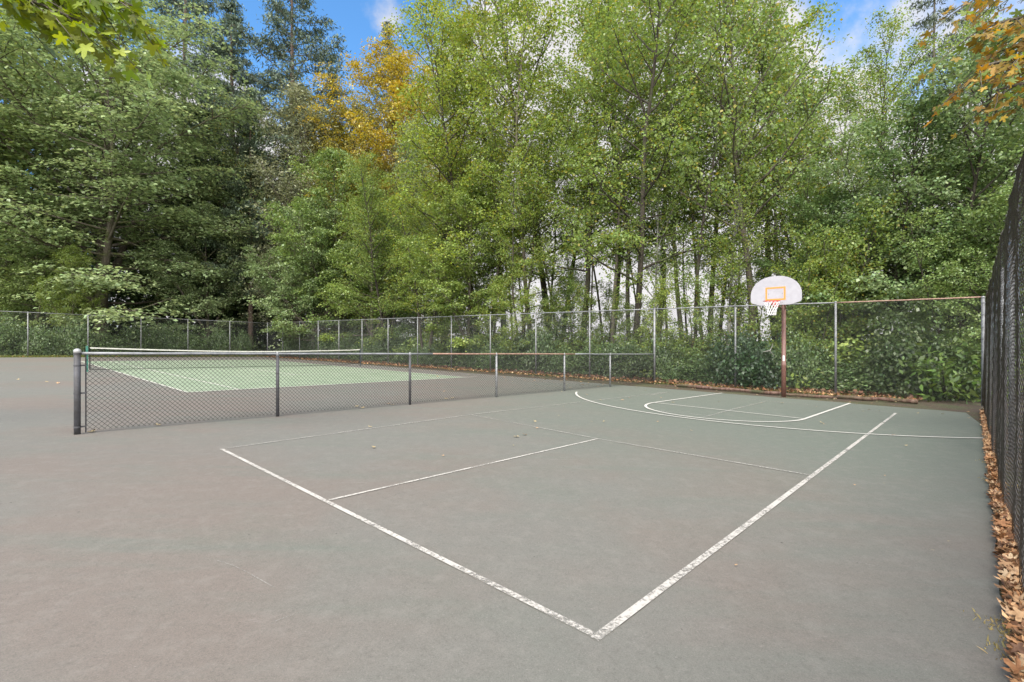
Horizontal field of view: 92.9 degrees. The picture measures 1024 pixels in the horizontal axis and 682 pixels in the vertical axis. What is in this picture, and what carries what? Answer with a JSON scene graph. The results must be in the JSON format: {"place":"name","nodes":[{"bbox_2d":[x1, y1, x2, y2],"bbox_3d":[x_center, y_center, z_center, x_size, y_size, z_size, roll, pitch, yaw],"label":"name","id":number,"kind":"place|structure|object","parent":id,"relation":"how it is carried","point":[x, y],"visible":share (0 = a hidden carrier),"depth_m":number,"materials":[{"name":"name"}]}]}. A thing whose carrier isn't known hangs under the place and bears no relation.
{"place":"outdoors","nodes":[
{"label":"outdoors","id":0,"kind":"place"},
{"bbox_2d":[0,0,1023,341],"label":"sky","id":1,"kind":"structure","parent":0,"point":[359,19],"materials":[{"name":"blue"}]},
{"bbox_2d":[1,341,1023,678],"bbox_3d":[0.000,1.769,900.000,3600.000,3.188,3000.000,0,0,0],"label":"ground","id":2,"kind":"structure","parent":0,"point":[971,407],"depth_m":15.61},
{"bbox_2d":[0,308,44,356],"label":"bush","id":3,"kind":"object","parent":2,"relation":"on","point":[6,337],"visible":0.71,"depth_m":35.50,"materials":[{"name":"green plant"}]},
{"bbox_2d":[11,324,71,356],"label":"bush","id":4,"kind":"object","parent":2,"relation":"on","point":[47,343],"visible":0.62,"depth_m":36.19,"materials":[{"name":"green plant"}]},
{"bbox_2d":[0,219,89,338],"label":"maple","id":5,"kind":"object","parent":2,"relation":"on","point":[25,265],"visible":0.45,"depth_m":42.55,"materials":[{"name":"green plant"}]},
{"bbox_2d":[26,243,108,338],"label":"maple","id":6,"kind":"object","parent":2,"relation":"on","point":[77,297],"visible":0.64,"depth_m":40.09,"materials":[{"name":"green plant"}]},
{"bbox_2d":[51,312,105,355],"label":"bush","id":7,"kind":"object","parent":2,"relation":"on","point":[71,336],"visible":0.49,"depth_m":38.10,"materials":[{"name":"green plant"}]},
{"bbox_2d":[0,5,168,327],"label":"bigleaf maple","id":8,"kind":"object","parent":2,"relation":"on","point":[33,186],"visible":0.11,"depth_m":46.46,"materials":[{"name":"green plant"}]},
{"bbox_2d":[0,0,169,88],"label":"overhanging maple","id":9,"kind":"object","parent":2,"relation":"on","point":[74,20],"visible":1,"depth_m":5.72,"materials":[{"name":"green plant"}]},
{"bbox_2d":[0,311,266,356],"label":"tall left fence","id":10,"kind":"object","parent":2,"relation":"on","point":[87,335],"visible":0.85,"depth_m":38.37,"materials":[{"name":"metal"}]},
{"bbox_2d":[114,323,167,356],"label":"bush","id":11,"kind":"object","parent":2,"relation":"on","point":[136,340],"visible":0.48,"depth_m":40.97,"materials":[{"name":"green plant"}]},
{"bbox_2d":[11,0,279,309],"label":"fir tree","id":12,"kind":"object","parent":2,"relation":"on","point":[186,10],"visible":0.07,"depth_m":64.10,"materials":[{"name":"green plant"}]},
{"bbox_2d":[0,0,292,343],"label":"bigleaf maple","id":13,"kind":"object","parent":2,"relation":"on","point":[106,195],"visible":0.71,"depth_m":42.57,"materials":[{"name":"green plant"}]},
{"bbox_2d":[114,208,196,333],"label":"forest tree","id":14,"kind":"object","parent":2,"relation":"on","point":[139,299],"visible":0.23,"depth_m":53.12,"materials":[{"name":"green plant"}]},
{"bbox_2d":[111,70,259,342],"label":"fir tree","id":15,"kind":"object","parent":2,"relation":"on","point":[201,101],"visible":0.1,"depth_m":55.89,"materials":[{"name":"green plant"}]},
{"bbox_2d":[125,200,267,339],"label":"maple","id":16,"kind":"object","parent":2,"relation":"on","point":[207,299],"visible":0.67,"depth_m":48.42,"materials":[{"name":"green plant"}]},
{"bbox_2d":[0,236,406,352],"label":"woodland","id":17,"kind":"object","parent":2,"relation":"on","point":[212,317],"visible":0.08,"depth_m":54.34,"materials":[{"name":"green plant"}]},
{"bbox_2d":[126,0,281,271],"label":"fir tree","id":18,"kind":"object","parent":2,"relation":"on","point":[230,5],"visible":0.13,"depth_m":61.77,"materials":[{"name":"green plant"}]},
{"bbox_2d":[167,92,292,341],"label":"alder tree","id":19,"kind":"object","parent":2,"relation":"on","point":[228,151],"visible":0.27,"depth_m":51.19,"materials":[{"name":"green plant"}]},
{"bbox_2d":[199,89,290,344],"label":"fir tree","id":20,"kind":"object","parent":2,"relation":"on","point":[250,143],"visible":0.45,"depth_m":51.03,"materials":[{"name":"green plant"}]},
{"bbox_2d":[156,0,373,341],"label":"fir tree","id":21,"kind":"object","parent":2,"relation":"on","point":[279,52],"visible":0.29,"depth_m":56.73,"materials":[{"name":"green plant"}]},
{"bbox_2d":[209,77,368,341],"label":"tree","id":22,"kind":"object","parent":2,"relation":"on","point":[292,95],"visible":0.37,"depth_m":50.04,"materials":[{"name":"green plant"}]},
{"bbox_2d":[237,197,378,346],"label":"maple","id":23,"kind":"object","parent":2,"relation":"on","point":[312,303],"visible":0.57,"depth_m":42.81,"materials":[{"name":"green plant"}]},
{"bbox_2d":[257,147,402,340],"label":"maple","id":24,"kind":"object","parent":2,"relation":"on","point":[322,156],"visible":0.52,"depth_m":42.52,"materials":[{"name":"green plant"}]},
{"bbox_2d":[294,90,419,340],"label":"maple","id":25,"kind":"object","parent":2,"relation":"on","point":[364,108],"visible":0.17,"depth_m":52.12,"materials":[{"name":"plant"}]},
{"bbox_2d":[313,181,430,346],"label":"maple","id":26,"kind":"object","parent":2,"relation":"on","point":[337,287],"visible":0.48,"depth_m":39.03,"materials":[{"name":"green plant"}]},
{"bbox_2d":[285,22,465,338],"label":"maple","id":27,"kind":"object","parent":2,"relation":"on","point":[402,66],"visible":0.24,"depth_m":52.47,"materials":[{"name":"yellow plant"}]},
{"bbox_2d":[333,150,419,349],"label":"alder tree","id":28,"kind":"object","parent":2,"relation":"on","point":[370,233],"visible":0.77,"depth_m":36.59,"materials":[{"name":"green plant"}]},
{"bbox_2d":[381,116,442,336],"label":"alder tree","id":29,"kind":"object","parent":2,"relation":"on","point":[407,174],"visible":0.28,"depth_m":47.02,"materials":[{"name":"green plant"}]},
{"bbox_2d":[374,139,486,356],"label":"alder tree","id":30,"kind":"object","parent":2,"relation":"on","point":[418,303],"visible":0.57,"depth_m":33.52,"materials":[{"name":"green plant"}]},
{"bbox_2d":[380,19,514,346],"bbox_3d":[-5.262,-10.479,36.328,10.958,25.312,11.349,0,0,-42],"label":"alder tree","id":31,"kind":"object","parent":2,"relation":"on","point":[435,132],"visible":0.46,"depth_m":34.39,"materials":[{"name":"green plant"}]},
{"bbox_2d":[392,0,526,335],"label":"alder tree","id":32,"kind":"object","parent":2,"relation":"on","point":[417,30],"visible":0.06,"depth_m":38.91,"materials":[{"name":"green plant"}]},
{"bbox_2d":[394,180,529,366],"bbox_3d":[-3.058,-4.162,32.148,8.719,12.505,9.138,0,0,7],"label":"maple","id":33,"kind":"object","parent":2,"relation":"on","point":[450,307],"visible":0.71,"depth_m":31.05,"materials":[{"name":"green plant"}]},
{"bbox_2d":[380,0,553,343],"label":"alder tree","id":34,"kind":"object","parent":2,"relation":"on","point":[442,38],"visible":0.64,"depth_m":32.24,"materials":[{"name":"green plant"}]},
{"bbox_2d":[471,277,515,351],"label":"sapling","id":35,"kind":"object","parent":2,"relation":"on","point":[487,319],"visible":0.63,"depth_m":30.24,"materials":[{"name":"green plant"}]},
{"bbox_2d":[456,141,538,338],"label":"alder tree","id":36,"kind":"object","parent":2,"relation":"on","point":[489,189],"visible":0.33,"depth_m":32.21,"materials":[{"name":"green plant"}]},
{"bbox_2d":[424,0,572,341],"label":"birch tree","id":37,"kind":"object","parent":2,"relation":"on","point":[505,62],"visible":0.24,"depth_m":34.52,"materials":[{"name":"green plant"}]},
{"bbox_2d":[0,357,1012,681],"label":"court surface","id":38,"kind":"object","parent":2,"relation":"on","point":[870,557],"visible":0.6,"depth_m":3.81,"materials":[{"name":"grey asphalt"}]},
{"bbox_2d":[86,346,360,371],"bbox_3d":[-14.089,0.911,26.204,0.205,1.397,13.430,0,0,41],"label":"tennis net","id":39,"kind":"object","parent":38,"relation":"on","point":[161,350],"visible":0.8,"depth_m":24.50,"materials":[{"name":"grey fabric"}]},
{"bbox_2d":[82,360,457,391],"bbox_3d":[-14.438,1.463,26.285,24.933,0.404,11.126,0,0,43],"label":"tennis court","id":40,"kind":"object","parent":38,"relation":"on","point":[265,380],"visible":0.6,"depth_m":21.75,"materials":[{"name":"green paint"}]},
{"bbox_2d":[73,348,653,434],"bbox_3d":[-0.287,0.957,14.313,0.095,1.685,18.802,0,0,43],"label":"chain link fence","id":41,"kind":"object","parent":38,"relation":"on","point":[77,365],"visible":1,"depth_m":10.26,"materials":[{"name":"grey"}]},
{"bbox_2d":[222,413,896,640],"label":"worn court lines","id":42,"kind":"object","parent":38,"relation":"on","point":[636,607],"visible":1,"depth_m":3.65,"materials":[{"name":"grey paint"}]},
{"bbox_2d":[444,0,568,336],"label":"alder tree","id":43,"kind":"object","parent":2,"relation":"on","point":[525,19],"visible":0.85,"depth_m":30.63,"materials":[{"name":"green plant"}]},
{"bbox_2d":[497,284,543,360],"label":"sapling","id":44,"kind":"object","parent":2,"relation":"on","point":[514,329],"visible":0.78,"depth_m":28.25,"materials":[{"name":"green plant"}]},
{"bbox_2d":[482,137,575,349],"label":"alder tree","id":45,"kind":"object","parent":2,"relation":"on","point":[512,247],"visible":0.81,"depth_m":29.36,"materials":[{"name":"green plant"}]},
{"bbox_2d":[433,0,632,343],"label":"alder tree","id":46,"kind":"object","parent":2,"relation":"on","point":[553,9],"visible":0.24,"depth_m":33.81,"materials":[{"name":"green plant"}]},
{"bbox_2d":[508,322,563,372],"bbox_3d":[1.546,0.766,28.262,3.853,3.911,3.979,0,0,-6],"label":"bush","id":47,"kind":"object","parent":2,"relation":"on","point":[544,345],"visible":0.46,"depth_m":27.81,"materials":[{"name":"green plant"}]},
{"bbox_2d":[508,123,580,347],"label":"alder tree","id":48,"kind":"object","parent":2,"relation":"on","point":[540,240],"visible":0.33,"depth_m":31.12,"materials":[{"name":"green plant"}]},
{"bbox_2d":[524,92,606,333],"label":"alder tree","id":49,"kind":"object","parent":2,"relation":"on","point":[554,237],"visible":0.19,"depth_m":33.60,"materials":[{"name":"green plant"}]},
{"bbox_2d":[548,269,600,352],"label":"sapling","id":50,"kind":"object","parent":2,"relation":"on","point":[570,290],"visible":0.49,"depth_m":30.06,"materials":[{"name":"green plant"}]},
{"bbox_2d":[558,89,614,344],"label":"alder tree","id":51,"kind":"object","parent":2,"relation":"on","point":[575,199],"visible":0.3,"depth_m":31.07,"materials":[{"name":"green plant"}]},
{"bbox_2d":[501,0,682,351],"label":"alder tree","id":52,"kind":"object","parent":2,"relation":"on","point":[560,60],"visible":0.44,"depth_m":29.50,"materials":[{"name":"green plant"}]},
{"bbox_2d":[569,283,617,361],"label":"sapling","id":53,"kind":"object","parent":2,"relation":"on","point":[578,294],"visible":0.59,"depth_m":28.58,"materials":[{"name":"green plant"}]},
{"bbox_2d":[265,355,922,400],"bbox_3d":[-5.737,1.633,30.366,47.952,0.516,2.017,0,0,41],"label":"back leaf litter","id":54,"kind":"object","parent":2,"relation":"on","point":[791,390],"visible":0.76,"depth_m":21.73,"materials":[{"name":"brown plant"}]},
{"bbox_2d":[532,0,706,346],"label":"alder tree","id":55,"kind":"object","parent":2,"relation":"on","point":[558,87],"visible":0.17,"depth_m":30.64,"materials":[{"name":"green plant"}]},
{"bbox_2d":[586,337,652,378],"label":"bush","id":56,"kind":"object","parent":2,"relation":"on","point":[611,350],"visible":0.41,"depth_m":23.91,"materials":[{"name":"green plant"}]},
{"bbox_2d":[543,26,696,347],"bbox_3d":[5.823,-7.981,26.785,8.250,20.450,7.397,0,0,7],"label":"alder tree","id":57,"kind":"object","parent":2,"relation":"on","point":[633,226],"visible":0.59,"depth_m":26.96,"materials":[{"name":"green plant"}]},
{"bbox_2d":[267,296,980,402],"bbox_3d":[-4.683,0.073,30.674,49.410,3.715,0.448,0,0,41],"label":"tall back fence","id":58,"kind":"object","parent":2,"relation":"on","point":[734,343],"visible":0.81,"depth_m":20.49,"materials":[{"name":"metal"}]},
{"bbox_2d":[608,292,655,355],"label":"sapling","id":59,"kind":"object","parent":2,"relation":"on","point":[618,299],"visible":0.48,"depth_m":25.61,"materials":[{"name":"green plant"}]},
{"bbox_2d":[591,0,723,342],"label":"alder tree","id":60,"kind":"object","parent":2,"relation":"on","point":[667,24],"visible":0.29,"depth_m":28.01,"materials":[{"name":"green plant"}]},
{"bbox_2d":[619,95,696,322],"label":"alder tree","id":61,"kind":"object","parent":2,"relation":"on","point":[657,257],"visible":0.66,"depth_m":26.06,"materials":[{"name":"green plant"}]},
{"bbox_2d":[550,0,768,343],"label":"alder tree","id":62,"kind":"object","parent":2,"relation":"on","point":[644,171],"visible":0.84,"depth_m":24.43,"materials":[{"name":"green plant"}]},
{"bbox_2d":[635,273,686,367],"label":"sapling","id":63,"kind":"object","parent":2,"relation":"on","point":[660,298],"visible":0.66,"depth_m":23.45,"materials":[{"name":"green plant"}]},
{"bbox_2d":[632,329,692,381],"bbox_3d":[7.204,1.047,23.553,3.301,3.239,3.487,0,0,10],"label":"bush","id":64,"kind":"object","parent":2,"relation":"on","point":[664,359],"visible":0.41,"depth_m":22.91,"materials":[{"name":"green plant"}]},
{"bbox_2d":[596,0,730,332],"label":"alder tree","id":65,"kind":"object","parent":2,"relation":"on","point":[664,276],"visible":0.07,"depth_m":34.07,"materials":[{"name":"green plant"}]},
{"bbox_2d":[642,53,733,349],"bbox_3d":[10.398,-7.107,28.798,6.823,18.859,6.117,0,0,-34],"label":"alder tree","id":66,"kind":"object","parent":2,"relation":"on","point":[693,220],"visible":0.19,"depth_m":28.15,"materials":[{"name":"green plant"}]},
{"bbox_2d":[658,347,720,385],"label":"bush","id":67,"kind":"object","parent":2,"relation":"on","point":[693,369],"visible":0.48,"depth_m":21.66,"materials":[{"name":"green plant"}]},
{"bbox_2d":[663,259,729,364],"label":"sapling","id":68,"kind":"object","parent":2,"relation":"on","point":[684,300],"visible":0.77,"depth_m":23.70,"materials":[{"name":"green plant"}]},
{"bbox_2d":[660,0,772,349],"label":"alder tree","id":69,"kind":"object","parent":2,"relation":"on","point":[731,126],"visible":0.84,"depth_m":23.29,"materials":[{"name":"green plant"}]},
{"bbox_2d":[686,71,777,345],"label":"alder tree","id":70,"kind":"object","parent":2,"relation":"on","point":[735,217],"visible":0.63,"depth_m":24.16,"materials":[{"name":"green plant"}]},
{"bbox_2d":[627,0,841,346],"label":"alder tree","id":71,"kind":"object","parent":2,"relation":"on","point":[799,25],"visible":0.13,"depth_m":27.55,"materials":[{"name":"green plant"}]},
{"bbox_2d":[699,120,783,343],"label":"alder tree","id":72,"kind":"object","parent":2,"relation":"on","point":[757,252],"visible":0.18,"depth_m":27.40,"materials":[{"name":"green plant"}]},
{"bbox_2d":[683,0,800,349],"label":"alder tree","id":73,"kind":"object","parent":2,"relation":"on","point":[761,17],"visible":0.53,"depth_m":24.93,"materials":[{"name":"green plant"}]},
{"bbox_2d":[701,232,788,348],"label":"sapling","id":74,"kind":"object","parent":2,"relation":"on","point":[735,298],"visible":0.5,"depth_m":23.96,"materials":[{"name":"green plant"}]},
{"bbox_2d":[698,325,811,391],"bbox_3d":[9.712,1.009,20.018,4.561,3.357,4.709,0,0,29],"label":"bush","id":75,"kind":"object","parent":2,"relation":"on","point":[759,357],"visible":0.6,"depth_m":19.38,"materials":[{"name":"green plant"}]},
{"bbox_2d":[643,0,869,339],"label":"alder tree","id":76,"kind":"object","parent":2,"relation":"on","point":[732,61],"visible":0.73,"depth_m":23.30,"materials":[{"name":"green plant"}]},
{"bbox_2d":[670,0,871,339],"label":"alder tree","id":77,"kind":"object","parent":2,"relation":"on","point":[836,79],"visible":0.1,"depth_m":31.25,"materials":[{"name":"green plant"}]},
{"bbox_2d":[751,276,801,396],"bbox_3d":[8.440,-0.092,15.545,1.250,3.940,1.267,0,0,0],"label":"basketball hoop","id":78,"kind":"object","parent":2,"relation":"on","point":[777,291],"visible":0.99,"depth_m":15.52,"materials":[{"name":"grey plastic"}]},
{"bbox_2d":[721,0,840,335],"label":"birch tree","id":79,"kind":"object","parent":2,"relation":"on","point":[798,111],"visible":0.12,"depth_m":28.93,"materials":[{"name":"green plant"}]},
{"bbox_2d":[721,0,842,329],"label":"alder tree","id":80,"kind":"object","parent":2,"relation":"on","point":[782,127],"visible":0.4,"depth_m":25.90,"materials":[{"name":"green plant"}]},
{"bbox_2d":[752,59,836,273],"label":"alder tree","id":81,"kind":"object","parent":2,"relation":"on","point":[773,242],"visible":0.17,"depth_m":28.53,"materials":[{"name":"green plant"}]},
{"bbox_2d":[762,116,829,337],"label":"alder tree","id":82,"kind":"object","parent":2,"relation":"on","point":[800,145],"visible":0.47,"depth_m":25.39,"materials":[{"name":"green plant"}]},
{"bbox_2d":[760,327,844,390],"bbox_3d":[11.543,1.071,19.512,3.440,3.306,3.256,0,0,34],"label":"bush","id":83,"kind":"object","parent":2,"relation":"on","point":[796,357],"visible":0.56,"depth_m":19.00,"materials":[{"name":"green plant"}]},
{"bbox_2d":[763,234,867,360],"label":"sapling","id":84,"kind":"object","parent":2,"relation":"on","point":[814,313],"visible":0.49,"depth_m":20.55,"materials":[{"name":"green plant"}]},
{"bbox_2d":[776,56,858,305],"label":"alder tree","id":85,"kind":"object","parent":2,"relation":"on","point":[815,82],"visible":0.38,"depth_m":27.14,"materials":[{"name":"green plant"}]},
{"bbox_2d":[754,326,883,390],"bbox_3d":[13.692,1.019,21.166,8.746,3.711,9.240,0,0,20],"label":"bush","id":86,"kind":"object","parent":2,"relation":"on","point":[844,345],"visible":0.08,"depth_m":19.21,"materials":[{"name":"green plant"}]},
{"bbox_2d":[775,218,866,361],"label":"sapling","id":87,"kind":"object","parent":2,"relation":"on","point":[813,282],"visible":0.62,"depth_m":20.62,"materials":[{"name":"green plant"}]},
{"bbox_2d":[760,53,892,267],"bbox_3d":[17.237,-6.001,25.993,6.769,16.773,6.070,0,0,10],"label":"alder tree","id":88,"kind":"object","parent":2,"relation":"on","point":[851,99],"visible":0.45,"depth_m":25.18,"materials":[{"name":"green plant"}]},
{"bbox_2d":[745,185,925,352],"bbox_3d":[15.076,-2.482,23.153,6.616,9.556,6.312,0,0,-23],"label":"maple","id":89,"kind":"object","parent":2,"relation":"on","point":[836,205],"visible":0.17,"depth_m":22.74,"materials":[{"name":"green plant"}]},
{"bbox_2d":[740,48,931,311],"bbox_3d":[19.501,-8.360,31.282,9.052,21.888,9.900,0,0,-21],"label":"alder tree","id":90,"kind":"object","parent":2,"relation":"on","point":[902,91],"visible":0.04,"depth_m":30.64,"materials":[{"name":"green plant"}]},
{"bbox_2d":[804,345,897,395],"bbox_3d":[12.905,1.249,18.761,4.199,2.165,4.150,0,0,-15],"label":"bush","id":91,"kind":"object","parent":2,"relation":"on","point":[849,376],"visible":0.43,"depth_m":17.98,"materials":[{"name":"green plant"}]},
{"bbox_2d":[794,188,911,365],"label":"sapling","id":92,"kind":"object","parent":2,"relation":"on","point":[857,242],"visible":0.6,"depth_m":19.91,"materials":[{"name":"green plant"}]},
{"bbox_2d":[816,0,959,338],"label":"alder tree","id":93,"kind":"object","parent":2,"relation":"on","point":[881,72],"visible":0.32,"depth_m":25.46,"materials":[{"name":"green plant"}]},
{"bbox_2d":[770,82,1023,352],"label":"vine maple","id":94,"kind":"object","parent":2,"relation":"on","point":[915,129],"visible":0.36,"depth_m":19.52,"materials":[{"name":"green plant"}]},
{"bbox_2d":[851,291,970,401],"bbox_3d":[14.035,0.434,17.134,3.960,4.452,3.914,0,0,21],"label":"bush","id":95,"kind":"object","parent":2,"relation":"on","point":[905,341],"visible":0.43,"depth_m":16.94,"materials":[{"name":"green plant"}]},
{"bbox_2d":[802,9,1023,373],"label":"vine maple","id":96,"kind":"object","parent":2,"relation":"on","point":[893,257],"visible":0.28,"depth_m":18.55,"materials":[{"name":"green plant"}]},
{"bbox_2d":[853,333,980,401],"bbox_3d":[14.438,1.176,16.973,3.952,2.985,4.080,0,0,-23],"label":"bush","id":97,"kind":"object","parent":2,"relation":"on","point":[940,377],"visible":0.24,"depth_m":16.48,"materials":[{"name":"green plant"}]},
{"bbox_2d":[874,0,988,332],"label":"fir tree","id":98,"kind":"object","parent":2,"relation":"on","point":[926,22],"visible":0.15,"depth_m":33.98,"materials":[{"name":"green plant"}]},
{"bbox_2d":[865,52,1023,390],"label":"vine maple","id":99,"kind":"object","parent":2,"relation":"on","point":[990,179],"visible":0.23,"depth_m":19.19,"materials":[{"name":"green plant"}]},
{"bbox_2d":[882,175,1023,388],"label":"vine maple","id":100,"kind":"object","parent":2,"relation":"on","point":[942,288],"visible":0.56,"depth_m":17.11,"materials":[{"name":"green plant"}]},
{"bbox_2d":[886,340,1023,403],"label":"laurel bush","id":101,"kind":"object","parent":2,"relation":"on","point":[953,378],"visible":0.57,"depth_m":15.61,"materials":[{"name":"green plant"}]},
{"bbox_2d":[911,4,1021,276],"bbox_3d":[27.200,-7.997,27.517,8.686,21.310,8.387,0,0,41],"label":"alder tree","id":102,"kind":"object","parent":2,"relation":"on","point":[967,33],"visible":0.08,"depth_m":27.95,"materials":[{"name":"green plant"}]},
{"bbox_2d":[917,0,1023,138],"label":"overhanging orange maple","id":103,"kind":"object","parent":2,"relation":"on","point":[1012,61],"visible":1,"depth_m":6.80,"materials":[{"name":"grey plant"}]},
{"bbox_2d":[979,408,1023,681],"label":"dry leaf drift","id":104,"kind":"object","parent":2,"relation":"on","point":[1008,568],"visible":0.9,"depth_m":3.29,"materials":[{"name":"brown plant"}]},
{"bbox_2d":[981,151,1023,599],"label":"black side fence","id":105,"kind":"object","parent":2,"relation":"on","point":[1001,336],"visible":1,"depth_m":4.93,"materials":[{"name":"metal"}]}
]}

